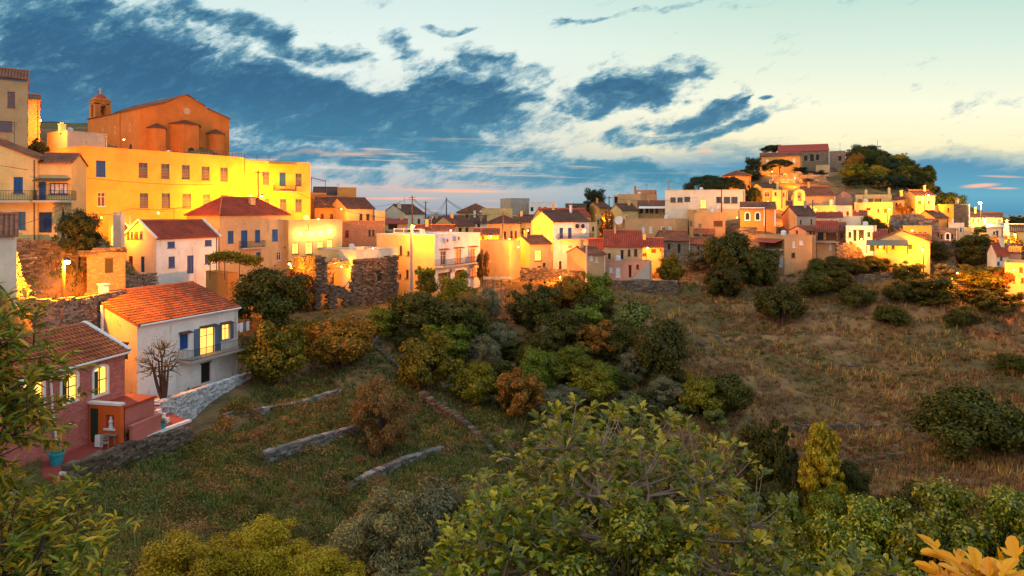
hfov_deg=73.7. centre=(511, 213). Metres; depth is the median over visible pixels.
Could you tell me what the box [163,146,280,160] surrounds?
roof railing
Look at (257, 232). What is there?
window
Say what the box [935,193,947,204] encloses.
broadleaf tree
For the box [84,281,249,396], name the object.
farmhouse
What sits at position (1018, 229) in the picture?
edge cottage
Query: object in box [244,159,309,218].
town hall
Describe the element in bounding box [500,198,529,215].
cube house
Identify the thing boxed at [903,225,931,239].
row house
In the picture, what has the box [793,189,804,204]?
bell gable
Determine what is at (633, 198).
step house
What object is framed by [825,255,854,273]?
broadleaf tree
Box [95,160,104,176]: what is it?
window
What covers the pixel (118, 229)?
chimney stack
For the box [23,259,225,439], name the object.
yard grass
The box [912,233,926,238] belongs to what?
yard house
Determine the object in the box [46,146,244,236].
school
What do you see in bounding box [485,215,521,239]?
wide roof house
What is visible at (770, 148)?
pine tree
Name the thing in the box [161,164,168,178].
window
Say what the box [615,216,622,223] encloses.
satellite dish
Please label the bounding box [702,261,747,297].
broadleaf tree
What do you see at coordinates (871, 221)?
broadleaf tree
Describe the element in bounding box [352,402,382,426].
olive tree
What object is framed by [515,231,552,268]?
floodlit gable house
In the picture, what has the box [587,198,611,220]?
brown roof house
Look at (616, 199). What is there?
open terrace
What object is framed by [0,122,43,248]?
balcony house
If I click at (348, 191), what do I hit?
wedge house
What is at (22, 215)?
window
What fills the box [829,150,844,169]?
square house
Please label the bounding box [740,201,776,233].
orange chapel
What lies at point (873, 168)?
shrub
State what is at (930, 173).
shrub
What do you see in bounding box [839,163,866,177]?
shrub
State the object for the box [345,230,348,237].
window
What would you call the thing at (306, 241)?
modern house
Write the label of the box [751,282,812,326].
broadleaf tree
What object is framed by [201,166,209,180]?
window
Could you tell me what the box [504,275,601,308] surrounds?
lit grass
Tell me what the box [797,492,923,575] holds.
broadleaf tree
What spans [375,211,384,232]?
yellow block
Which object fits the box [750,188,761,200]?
broadleaf tree
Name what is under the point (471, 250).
window
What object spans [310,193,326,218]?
roof terrace house
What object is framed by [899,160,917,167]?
shrub
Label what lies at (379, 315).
shrub
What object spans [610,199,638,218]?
attic house
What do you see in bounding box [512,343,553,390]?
broadleaf tree
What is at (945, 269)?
olive tree
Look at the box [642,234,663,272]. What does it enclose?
lamp house
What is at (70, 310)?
stone wall
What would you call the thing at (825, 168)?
white annex
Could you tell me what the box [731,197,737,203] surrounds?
window
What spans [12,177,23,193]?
window
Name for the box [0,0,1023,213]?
sky
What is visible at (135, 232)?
window
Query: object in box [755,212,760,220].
window
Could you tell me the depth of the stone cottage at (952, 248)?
111.15 m
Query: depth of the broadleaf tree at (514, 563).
16.88 m
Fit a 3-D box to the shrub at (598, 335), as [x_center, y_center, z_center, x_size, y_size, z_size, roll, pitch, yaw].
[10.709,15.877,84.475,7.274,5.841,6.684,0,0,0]
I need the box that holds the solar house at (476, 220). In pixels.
[469,211,486,226]
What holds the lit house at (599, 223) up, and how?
on the terrain at (206, 417)
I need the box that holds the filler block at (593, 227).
[590,222,597,237]
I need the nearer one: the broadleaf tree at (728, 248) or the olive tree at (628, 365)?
the olive tree at (628, 365)
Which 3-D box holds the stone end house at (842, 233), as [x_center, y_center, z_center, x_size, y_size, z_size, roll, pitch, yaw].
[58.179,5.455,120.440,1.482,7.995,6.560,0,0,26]
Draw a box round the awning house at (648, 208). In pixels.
[637,197,664,217]
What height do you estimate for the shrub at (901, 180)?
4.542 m
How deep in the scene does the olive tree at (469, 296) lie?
87.29 m
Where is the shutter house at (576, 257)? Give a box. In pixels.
[566,239,606,277]
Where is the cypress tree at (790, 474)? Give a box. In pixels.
[786,448,802,489]
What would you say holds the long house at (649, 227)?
on the terrain at (206, 417)
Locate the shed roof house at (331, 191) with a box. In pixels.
[313,186,336,195]
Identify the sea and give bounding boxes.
[374,214,1023,218]
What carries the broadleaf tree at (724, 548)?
on the terrain at (206, 417)
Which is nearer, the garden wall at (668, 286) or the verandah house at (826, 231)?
the garden wall at (668, 286)
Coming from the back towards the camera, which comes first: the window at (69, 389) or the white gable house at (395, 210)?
the white gable house at (395, 210)
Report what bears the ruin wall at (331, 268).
attached to the ruin
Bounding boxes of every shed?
[87,252,125,292]
[690,231,704,251]
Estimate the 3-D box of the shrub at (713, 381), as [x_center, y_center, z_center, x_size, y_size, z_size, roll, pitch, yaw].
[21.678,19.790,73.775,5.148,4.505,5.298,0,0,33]
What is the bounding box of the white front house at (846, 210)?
[810,198,851,215]
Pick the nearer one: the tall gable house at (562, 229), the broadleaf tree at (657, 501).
the broadleaf tree at (657, 501)
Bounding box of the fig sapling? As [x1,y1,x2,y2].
[913,534,1023,575]
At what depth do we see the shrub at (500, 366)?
72.12 m
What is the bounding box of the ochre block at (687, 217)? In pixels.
[687,210,694,232]
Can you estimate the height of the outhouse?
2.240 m
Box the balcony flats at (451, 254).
[377,229,489,296]
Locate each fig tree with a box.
[410,479,589,575]
[446,392,808,575]
[766,541,912,575]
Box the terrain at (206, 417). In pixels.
[0,123,1023,575]
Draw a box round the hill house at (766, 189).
[753,179,780,200]
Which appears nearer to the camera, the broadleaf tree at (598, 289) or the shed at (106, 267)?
the shed at (106, 267)
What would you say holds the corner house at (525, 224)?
on the terrain at (206, 417)
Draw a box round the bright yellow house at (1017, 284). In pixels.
[1004,259,1023,303]
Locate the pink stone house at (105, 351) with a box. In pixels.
[0,321,131,468]
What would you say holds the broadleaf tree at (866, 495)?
on the terrain at (206, 417)
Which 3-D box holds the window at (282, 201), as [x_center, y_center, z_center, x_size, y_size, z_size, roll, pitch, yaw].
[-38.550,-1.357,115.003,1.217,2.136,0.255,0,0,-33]
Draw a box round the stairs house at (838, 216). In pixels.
[816,212,842,221]
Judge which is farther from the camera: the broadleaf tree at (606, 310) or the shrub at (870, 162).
the shrub at (870, 162)
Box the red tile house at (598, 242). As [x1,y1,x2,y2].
[588,238,603,250]
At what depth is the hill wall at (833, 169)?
199.64 m
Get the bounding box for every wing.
[606,255,651,280]
[760,152,801,174]
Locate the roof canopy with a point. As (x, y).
(317, 179)
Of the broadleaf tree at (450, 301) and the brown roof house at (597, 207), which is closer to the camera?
the broadleaf tree at (450, 301)
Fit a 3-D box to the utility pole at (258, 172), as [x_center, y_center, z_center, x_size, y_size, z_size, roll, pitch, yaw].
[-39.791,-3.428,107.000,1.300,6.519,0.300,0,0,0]
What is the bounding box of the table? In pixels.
[103,433,117,445]
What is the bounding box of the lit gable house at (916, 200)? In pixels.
[906,185,935,213]
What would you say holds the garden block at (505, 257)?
on the terrain at (206, 417)
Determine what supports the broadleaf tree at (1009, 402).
on the terrain at (206, 417)
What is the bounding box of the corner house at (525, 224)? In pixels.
[519,211,533,234]
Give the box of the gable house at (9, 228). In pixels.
[0,212,18,305]
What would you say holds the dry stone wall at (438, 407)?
on the terrain at (206, 417)
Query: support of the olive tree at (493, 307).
on the terrain at (206, 417)
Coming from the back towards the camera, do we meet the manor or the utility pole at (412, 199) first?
the manor
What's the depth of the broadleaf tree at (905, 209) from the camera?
139.54 m
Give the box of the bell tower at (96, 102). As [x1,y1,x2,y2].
[89,88,111,117]
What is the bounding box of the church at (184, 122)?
[88,94,230,155]
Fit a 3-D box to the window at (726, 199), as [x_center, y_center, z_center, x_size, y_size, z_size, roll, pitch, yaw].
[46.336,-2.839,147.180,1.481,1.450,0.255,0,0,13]
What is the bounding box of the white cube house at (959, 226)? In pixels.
[948,218,964,239]
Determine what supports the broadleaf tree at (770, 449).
on the terrain at (206, 417)
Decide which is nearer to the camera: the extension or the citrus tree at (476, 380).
the citrus tree at (476, 380)
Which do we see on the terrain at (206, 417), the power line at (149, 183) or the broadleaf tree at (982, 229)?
the broadleaf tree at (982, 229)
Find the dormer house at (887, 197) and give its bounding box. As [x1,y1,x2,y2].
[855,187,891,201]
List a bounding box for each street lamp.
[61,257,69,297]
[410,223,414,293]
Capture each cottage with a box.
[786,200,792,208]
[853,205,867,216]
[932,237,956,266]
[985,238,1010,267]
[1005,239,1021,259]
[1009,224,1023,241]
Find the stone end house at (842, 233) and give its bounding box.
[838,222,846,253]
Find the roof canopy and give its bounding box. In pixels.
[311,177,325,192]
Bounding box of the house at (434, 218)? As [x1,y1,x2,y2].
[427,212,441,223]
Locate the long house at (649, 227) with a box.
[617,215,686,236]
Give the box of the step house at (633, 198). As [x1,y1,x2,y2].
[617,192,656,208]
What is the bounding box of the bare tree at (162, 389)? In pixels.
[133,336,185,398]
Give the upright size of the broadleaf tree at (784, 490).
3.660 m
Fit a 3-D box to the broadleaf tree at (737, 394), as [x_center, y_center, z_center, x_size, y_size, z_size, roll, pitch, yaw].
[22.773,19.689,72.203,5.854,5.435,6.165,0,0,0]
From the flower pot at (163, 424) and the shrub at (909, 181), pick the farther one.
the shrub at (909, 181)
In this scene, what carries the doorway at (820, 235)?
in the verandah house at (826, 231)
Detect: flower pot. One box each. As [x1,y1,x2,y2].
[45,442,67,465]
[124,432,128,441]
[160,417,166,428]
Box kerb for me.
[59,419,191,474]
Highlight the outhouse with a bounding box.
[110,393,156,439]
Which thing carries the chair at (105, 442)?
on the patio
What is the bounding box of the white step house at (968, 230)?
[964,227,973,235]
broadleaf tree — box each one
[28,137,49,153]
[131,527,254,575]
[213,510,314,575]
[227,265,313,331]
[286,269,315,310]
[299,309,380,370]
[383,288,456,331]
[438,299,493,342]
[445,299,458,306]
[451,536,537,575]
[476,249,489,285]
[486,318,512,339]
[495,366,547,421]
[498,337,523,359]
[503,279,567,332]
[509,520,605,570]
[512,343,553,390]
[513,342,533,366]
[533,307,588,347]
[538,473,601,529]
[550,271,588,308]
[570,293,614,319]
[577,270,616,304]
[592,358,619,394]
[594,471,672,530]
[599,210,613,235]
[604,318,640,360]
[625,316,688,377]
[660,465,724,518]
[697,495,767,561]
[700,230,755,270]
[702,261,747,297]
[704,528,805,575]
[707,373,756,418]
[714,471,780,531]
[737,243,784,285]
[738,417,799,486]
[745,185,759,201]
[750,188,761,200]
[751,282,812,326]
[759,481,809,527]
[760,514,810,554]
[769,488,803,551]
[795,270,837,295]
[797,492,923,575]
[800,480,849,552]
[805,257,830,273]
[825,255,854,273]
[827,268,854,289]
[832,459,871,510]
[836,284,881,306]
[841,258,868,275]
[847,492,900,544]
[856,473,1004,575]
[862,215,881,227]
[862,255,891,271]
[871,303,914,329]
[876,221,894,232]
[881,283,915,303]
[889,479,967,516]
[891,272,970,306]
[892,260,925,279]
[895,203,913,224]
[897,189,909,205]
[904,383,1023,464]
[930,239,954,262]
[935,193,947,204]
[937,478,1023,575]
[938,191,968,203]
[940,305,984,327]
[951,230,997,264]
[953,244,972,264]
[962,286,1023,313]
[974,225,986,233]
[987,399,1023,454]
[991,234,1023,254]
[992,270,1014,288]
[993,352,1023,375]
[1008,215,1023,223]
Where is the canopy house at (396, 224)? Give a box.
[385,213,407,232]
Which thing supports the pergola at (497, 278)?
on the terrain at (206, 417)
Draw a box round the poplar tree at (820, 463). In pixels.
[797,421,848,517]
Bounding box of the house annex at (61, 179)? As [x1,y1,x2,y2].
[32,152,88,243]
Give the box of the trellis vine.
[414,267,435,290]
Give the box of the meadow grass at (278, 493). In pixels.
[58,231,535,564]
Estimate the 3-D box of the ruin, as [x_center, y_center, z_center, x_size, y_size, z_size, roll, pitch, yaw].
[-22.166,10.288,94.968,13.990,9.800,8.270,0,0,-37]
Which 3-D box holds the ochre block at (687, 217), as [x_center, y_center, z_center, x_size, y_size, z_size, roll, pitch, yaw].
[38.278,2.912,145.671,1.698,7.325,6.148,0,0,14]
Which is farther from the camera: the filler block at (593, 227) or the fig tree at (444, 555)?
the filler block at (593, 227)
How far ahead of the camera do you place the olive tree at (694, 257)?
117.49 m
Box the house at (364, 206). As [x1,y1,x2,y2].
[331,197,375,243]
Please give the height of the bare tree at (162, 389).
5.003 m
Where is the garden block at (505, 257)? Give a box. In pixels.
[480,239,520,280]
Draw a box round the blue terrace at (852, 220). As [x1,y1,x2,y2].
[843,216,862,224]
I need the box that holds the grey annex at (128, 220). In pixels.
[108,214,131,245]
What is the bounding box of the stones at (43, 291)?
[29,287,56,324]
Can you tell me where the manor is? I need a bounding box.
[778,144,828,171]
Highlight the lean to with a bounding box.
[693,224,714,251]
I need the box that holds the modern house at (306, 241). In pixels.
[284,215,342,268]
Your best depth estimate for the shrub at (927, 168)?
203.54 m
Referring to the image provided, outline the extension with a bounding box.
[206,270,237,301]
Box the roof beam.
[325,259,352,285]
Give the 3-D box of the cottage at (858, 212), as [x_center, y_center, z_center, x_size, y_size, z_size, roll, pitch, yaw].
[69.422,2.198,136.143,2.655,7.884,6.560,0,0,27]
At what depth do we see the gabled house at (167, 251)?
87.73 m
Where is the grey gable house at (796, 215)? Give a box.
[781,201,817,233]
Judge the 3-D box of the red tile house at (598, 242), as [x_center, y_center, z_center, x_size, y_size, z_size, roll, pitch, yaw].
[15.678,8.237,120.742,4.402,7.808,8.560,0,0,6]
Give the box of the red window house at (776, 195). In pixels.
[772,181,787,210]
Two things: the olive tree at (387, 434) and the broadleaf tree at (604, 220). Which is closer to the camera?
the olive tree at (387, 434)
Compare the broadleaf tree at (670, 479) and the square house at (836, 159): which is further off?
the square house at (836, 159)
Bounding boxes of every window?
[0,121,11,131]
[7,92,15,107]
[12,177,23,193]
[18,212,25,229]
[22,380,45,411]
[48,183,68,194]
[59,370,79,405]
[92,364,108,398]
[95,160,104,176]
[97,192,105,206]
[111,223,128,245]
[129,256,132,265]
[134,231,138,239]
[138,162,146,177]
[140,193,148,208]
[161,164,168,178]
[162,193,169,207]
[167,241,174,248]
[168,256,175,268]
[180,334,187,349]
[182,165,190,179]
[182,194,190,208]
[194,324,220,356]
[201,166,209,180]
[203,194,209,204]
[204,240,210,246]
[219,323,233,341]
[220,167,227,181]
[227,231,234,243]
[241,230,246,247]
[255,230,259,242]
[262,172,268,184]
[272,229,276,241]
[276,252,281,260]
[279,172,285,185]
[280,199,286,211]
[292,243,297,253]
[295,173,302,186]
[295,199,301,211]
[306,242,311,253]
[317,242,322,246]
[327,239,332,246]
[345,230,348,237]
[438,272,450,280]
[441,251,444,264]
[455,249,459,262]
[470,249,473,261]
[470,268,475,277]
[535,250,540,260]
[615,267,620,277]
[670,197,675,201]
[700,199,705,208]
[713,221,722,226]
[716,197,720,202]
[723,197,730,203]
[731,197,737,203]
[744,212,750,220]
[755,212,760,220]
[774,251,782,267]
[908,244,912,249]
[945,232,950,240]
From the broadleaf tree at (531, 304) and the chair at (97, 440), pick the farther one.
the broadleaf tree at (531, 304)
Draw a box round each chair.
[94,435,102,446]
[100,433,108,449]
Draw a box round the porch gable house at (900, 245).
[866,228,931,277]
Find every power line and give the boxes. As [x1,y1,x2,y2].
[0,165,257,184]
[131,174,255,209]
[259,173,391,218]
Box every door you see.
[39,182,45,198]
[39,212,51,232]
[141,256,144,272]
[187,255,192,273]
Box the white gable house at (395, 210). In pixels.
[385,199,424,229]
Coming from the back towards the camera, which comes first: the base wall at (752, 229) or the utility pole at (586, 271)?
the base wall at (752, 229)
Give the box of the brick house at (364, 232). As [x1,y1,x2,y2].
[343,220,383,246]
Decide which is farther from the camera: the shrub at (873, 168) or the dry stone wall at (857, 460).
the shrub at (873, 168)
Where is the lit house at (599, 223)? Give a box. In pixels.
[596,214,627,234]
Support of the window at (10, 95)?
in the tall house at (14, 86)
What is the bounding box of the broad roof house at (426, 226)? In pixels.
[413,219,454,231]
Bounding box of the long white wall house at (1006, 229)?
[1004,219,1022,236]
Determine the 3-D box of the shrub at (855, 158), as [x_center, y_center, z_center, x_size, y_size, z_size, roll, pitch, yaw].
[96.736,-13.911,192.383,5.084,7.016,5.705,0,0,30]
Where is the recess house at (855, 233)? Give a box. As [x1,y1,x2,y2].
[846,221,873,255]
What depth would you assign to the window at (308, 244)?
109.31 m
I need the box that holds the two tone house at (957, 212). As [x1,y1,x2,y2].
[937,198,969,226]
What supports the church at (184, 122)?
on the terrain at (206, 417)
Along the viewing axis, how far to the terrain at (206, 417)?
83.19 m
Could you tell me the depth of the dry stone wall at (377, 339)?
78.15 m
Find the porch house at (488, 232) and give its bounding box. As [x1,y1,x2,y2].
[473,227,499,238]
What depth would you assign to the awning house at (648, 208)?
157.60 m
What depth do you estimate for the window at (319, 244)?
110.56 m
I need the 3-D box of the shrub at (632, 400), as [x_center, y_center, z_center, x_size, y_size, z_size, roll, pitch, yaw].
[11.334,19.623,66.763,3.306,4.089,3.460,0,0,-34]
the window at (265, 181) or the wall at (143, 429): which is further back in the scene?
the window at (265, 181)
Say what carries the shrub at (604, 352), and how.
on the terrain at (206, 417)
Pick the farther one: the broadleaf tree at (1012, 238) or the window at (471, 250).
the broadleaf tree at (1012, 238)
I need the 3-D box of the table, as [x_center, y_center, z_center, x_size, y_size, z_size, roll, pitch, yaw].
[-25.027,14.134,42.600,0.900,0.740,0.700,0,0,0]
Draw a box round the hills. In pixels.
[40,121,87,124]
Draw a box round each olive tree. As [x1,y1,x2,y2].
[321,481,437,575]
[350,373,412,457]
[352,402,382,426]
[370,473,489,571]
[457,290,488,315]
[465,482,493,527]
[475,285,501,318]
[537,324,548,335]
[545,384,592,411]
[607,389,647,410]
[615,347,652,382]
[643,375,685,410]
[680,249,711,270]
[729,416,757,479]
[930,263,963,280]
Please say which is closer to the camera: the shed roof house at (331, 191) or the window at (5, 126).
the window at (5, 126)
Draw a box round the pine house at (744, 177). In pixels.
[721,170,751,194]
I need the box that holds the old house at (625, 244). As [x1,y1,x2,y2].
[603,222,642,258]
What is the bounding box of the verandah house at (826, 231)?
[815,220,838,260]
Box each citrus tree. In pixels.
[234,320,308,385]
[286,318,321,351]
[393,332,459,392]
[415,266,439,294]
[433,270,477,303]
[449,358,498,406]
[655,253,685,281]
[678,373,721,415]
[952,264,1005,289]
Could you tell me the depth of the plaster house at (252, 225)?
101.88 m
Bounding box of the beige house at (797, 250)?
[750,230,811,274]
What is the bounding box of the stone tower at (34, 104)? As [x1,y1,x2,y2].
[28,93,40,142]
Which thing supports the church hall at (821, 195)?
on the terrain at (206, 417)
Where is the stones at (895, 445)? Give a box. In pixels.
[543,306,1023,471]
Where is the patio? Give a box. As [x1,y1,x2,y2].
[42,411,190,485]
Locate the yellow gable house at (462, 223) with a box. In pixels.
[434,213,475,231]
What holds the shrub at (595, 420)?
on the terrain at (206, 417)
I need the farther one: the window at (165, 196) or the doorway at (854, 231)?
the doorway at (854, 231)
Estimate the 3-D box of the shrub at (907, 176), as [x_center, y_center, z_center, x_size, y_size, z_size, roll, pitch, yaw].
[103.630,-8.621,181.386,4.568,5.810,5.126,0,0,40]
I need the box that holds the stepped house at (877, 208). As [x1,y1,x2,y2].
[854,195,891,226]
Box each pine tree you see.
[51,208,102,275]
[583,187,605,208]
[682,175,731,189]
[718,176,746,189]
[745,157,761,170]
[759,144,780,152]
[761,164,773,174]
[765,159,793,174]
[792,167,808,172]
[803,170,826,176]
[845,144,884,155]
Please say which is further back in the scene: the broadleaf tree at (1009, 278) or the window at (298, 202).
the window at (298, 202)
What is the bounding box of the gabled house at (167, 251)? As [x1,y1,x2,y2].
[125,208,220,286]
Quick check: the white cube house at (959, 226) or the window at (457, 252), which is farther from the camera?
the white cube house at (959, 226)
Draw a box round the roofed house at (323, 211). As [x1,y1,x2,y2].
[314,193,347,218]
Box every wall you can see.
[17,238,104,277]
[17,252,32,298]
[18,290,124,330]
[61,426,193,483]
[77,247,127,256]
[87,400,124,445]
[125,273,158,288]
[128,413,162,440]
[154,372,251,419]
[154,409,169,423]
[222,388,339,417]
[261,424,366,462]
[326,258,348,283]
[344,445,443,491]
[369,334,393,345]
[374,345,425,390]
[418,391,505,463]
[447,348,479,363]
[519,266,588,280]
[605,280,678,295]
[697,341,709,348]
[707,328,804,334]
[739,227,784,233]
[770,171,829,182]
[785,422,882,432]
[797,392,890,398]
[820,360,869,366]
[830,167,841,171]
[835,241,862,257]
[841,452,902,464]
[852,272,905,284]
[888,213,938,230]
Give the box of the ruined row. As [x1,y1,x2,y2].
[932,228,957,241]
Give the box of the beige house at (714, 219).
[688,209,725,238]
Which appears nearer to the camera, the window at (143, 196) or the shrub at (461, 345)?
the shrub at (461, 345)
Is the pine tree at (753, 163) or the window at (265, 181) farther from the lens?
the pine tree at (753, 163)
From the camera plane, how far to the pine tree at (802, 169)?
198.41 m
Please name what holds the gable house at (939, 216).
on the terrain at (206, 417)
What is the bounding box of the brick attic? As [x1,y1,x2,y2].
[634,185,656,193]
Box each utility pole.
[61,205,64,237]
[254,171,261,199]
[409,196,415,222]
[502,211,503,238]
[585,246,587,281]
[606,196,611,229]
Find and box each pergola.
[206,249,263,279]
[483,276,510,304]
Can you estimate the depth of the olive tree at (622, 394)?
70.93 m
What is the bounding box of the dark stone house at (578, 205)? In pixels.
[565,201,586,209]
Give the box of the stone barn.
[655,227,691,262]
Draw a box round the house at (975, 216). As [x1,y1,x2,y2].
[970,205,1002,227]
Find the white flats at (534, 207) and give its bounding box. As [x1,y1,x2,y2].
[529,200,557,213]
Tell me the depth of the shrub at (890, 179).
172.88 m
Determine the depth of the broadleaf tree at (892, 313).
91.38 m
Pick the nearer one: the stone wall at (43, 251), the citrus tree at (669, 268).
the stone wall at (43, 251)
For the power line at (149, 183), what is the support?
attached to the utility pole at (258, 172)
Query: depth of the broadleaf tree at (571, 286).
94.19 m
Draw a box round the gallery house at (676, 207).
[665,187,744,218]
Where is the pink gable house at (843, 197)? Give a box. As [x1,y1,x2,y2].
[836,190,853,205]
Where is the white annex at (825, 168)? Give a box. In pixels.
[816,165,829,172]
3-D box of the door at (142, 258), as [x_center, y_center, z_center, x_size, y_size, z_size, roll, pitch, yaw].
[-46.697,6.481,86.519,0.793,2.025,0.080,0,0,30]
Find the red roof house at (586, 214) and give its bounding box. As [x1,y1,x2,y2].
[534,204,591,237]
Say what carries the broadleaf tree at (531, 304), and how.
on the terrain at (206, 417)
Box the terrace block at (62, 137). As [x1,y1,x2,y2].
[47,122,106,149]
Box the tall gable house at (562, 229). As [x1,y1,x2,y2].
[530,205,593,268]
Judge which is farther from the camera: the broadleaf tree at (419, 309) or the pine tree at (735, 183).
the pine tree at (735, 183)
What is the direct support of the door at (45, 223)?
in the house annex at (61, 179)
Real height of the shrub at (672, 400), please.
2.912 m
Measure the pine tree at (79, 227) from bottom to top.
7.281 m
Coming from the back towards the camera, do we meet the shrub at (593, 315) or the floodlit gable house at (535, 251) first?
the floodlit gable house at (535, 251)
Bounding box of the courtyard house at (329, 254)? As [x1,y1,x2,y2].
[314,247,355,305]
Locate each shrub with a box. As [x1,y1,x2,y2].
[277,543,369,575]
[362,304,397,337]
[390,323,420,349]
[410,330,423,345]
[419,324,457,356]
[428,322,471,360]
[464,308,491,324]
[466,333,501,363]
[481,359,513,381]
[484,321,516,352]
[491,373,538,405]
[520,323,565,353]
[524,388,571,423]
[541,349,570,389]
[544,493,699,575]
[559,341,599,365]
[561,356,594,381]
[563,411,590,431]
[566,367,618,402]
[568,302,608,344]
[572,318,623,358]
[586,340,612,360]
[591,408,621,431]
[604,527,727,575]
[610,299,652,326]
[612,393,647,427]
[613,371,636,389]
[619,389,656,408]
[639,407,663,424]
[644,366,688,388]
[653,328,691,344]
[659,387,681,409]
[676,392,699,414]
[693,377,731,409]
[702,408,728,429]
[713,392,739,412]
[739,167,763,174]
[751,173,761,180]
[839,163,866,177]
[841,177,862,187]
[845,152,864,164]
[848,147,865,155]
[854,164,868,177]
[860,172,878,184]
[863,148,876,161]
[864,161,877,168]
[865,154,878,163]
[865,164,892,174]
[867,169,885,178]
[869,175,897,189]
[871,180,890,187]
[872,149,891,158]
[872,153,890,165]
[876,161,903,171]
[886,175,906,189]
[887,168,909,187]
[888,158,899,163]
[890,153,907,161]
[898,178,919,189]
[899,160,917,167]
[899,170,911,188]
[900,164,922,174]
[903,172,915,190]
[910,172,926,188]
[914,179,937,193]
[916,174,933,189]
[921,165,936,175]
[923,169,936,182]
[933,186,941,193]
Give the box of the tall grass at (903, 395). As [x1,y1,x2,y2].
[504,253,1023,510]
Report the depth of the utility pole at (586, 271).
103.88 m
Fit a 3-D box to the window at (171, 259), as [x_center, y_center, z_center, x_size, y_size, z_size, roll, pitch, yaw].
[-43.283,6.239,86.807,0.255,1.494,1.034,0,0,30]
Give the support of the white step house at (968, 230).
on the terrain at (206, 417)
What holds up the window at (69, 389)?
in the pink stone house at (105, 351)
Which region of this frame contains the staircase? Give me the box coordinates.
[632,262,649,278]
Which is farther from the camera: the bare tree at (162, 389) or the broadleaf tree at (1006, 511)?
the bare tree at (162, 389)
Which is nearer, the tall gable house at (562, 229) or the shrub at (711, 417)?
the shrub at (711, 417)
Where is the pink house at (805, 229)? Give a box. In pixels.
[788,225,816,257]
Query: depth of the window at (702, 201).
148.33 m
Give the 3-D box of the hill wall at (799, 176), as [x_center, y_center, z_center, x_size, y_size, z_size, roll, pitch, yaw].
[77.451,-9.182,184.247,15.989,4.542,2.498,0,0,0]
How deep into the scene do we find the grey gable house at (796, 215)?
127.60 m
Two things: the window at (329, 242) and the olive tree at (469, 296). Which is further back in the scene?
the window at (329, 242)
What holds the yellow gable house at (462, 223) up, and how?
on the terrain at (206, 417)
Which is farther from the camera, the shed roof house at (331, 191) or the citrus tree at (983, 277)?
the shed roof house at (331, 191)
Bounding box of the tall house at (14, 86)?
[0,67,28,147]
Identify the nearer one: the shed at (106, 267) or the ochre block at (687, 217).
the shed at (106, 267)
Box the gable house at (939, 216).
[920,205,949,227]
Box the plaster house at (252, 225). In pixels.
[183,196,290,282]
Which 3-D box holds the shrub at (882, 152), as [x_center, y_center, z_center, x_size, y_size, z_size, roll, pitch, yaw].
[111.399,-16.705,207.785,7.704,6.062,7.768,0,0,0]
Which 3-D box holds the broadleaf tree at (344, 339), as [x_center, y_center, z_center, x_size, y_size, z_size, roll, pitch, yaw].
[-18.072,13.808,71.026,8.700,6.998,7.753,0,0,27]
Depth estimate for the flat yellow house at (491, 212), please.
164.00 m
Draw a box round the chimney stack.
[113,212,124,246]
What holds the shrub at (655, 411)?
on the terrain at (206, 417)
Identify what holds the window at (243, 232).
in the plaster house at (252, 225)
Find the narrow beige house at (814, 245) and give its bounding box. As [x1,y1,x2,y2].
[812,235,815,258]
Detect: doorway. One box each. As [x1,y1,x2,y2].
[104,257,114,272]
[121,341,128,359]
[200,361,211,382]
[388,224,397,228]
[818,233,822,239]
[853,230,856,240]
[859,230,863,240]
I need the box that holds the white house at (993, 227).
[986,219,1004,239]
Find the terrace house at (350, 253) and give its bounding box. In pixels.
[323,244,397,305]
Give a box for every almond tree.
[0,282,100,490]
[0,457,143,575]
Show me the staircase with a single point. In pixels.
(644, 273)
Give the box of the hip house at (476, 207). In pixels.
[456,203,484,219]
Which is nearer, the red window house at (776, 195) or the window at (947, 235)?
the window at (947, 235)
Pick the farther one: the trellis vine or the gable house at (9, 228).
the trellis vine
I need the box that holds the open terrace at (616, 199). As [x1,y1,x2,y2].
[613,192,619,205]
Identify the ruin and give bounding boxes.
[293,255,399,310]
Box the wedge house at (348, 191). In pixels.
[337,187,355,196]
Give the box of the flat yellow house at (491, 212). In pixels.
[481,208,512,220]
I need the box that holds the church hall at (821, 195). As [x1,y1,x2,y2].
[790,179,836,205]

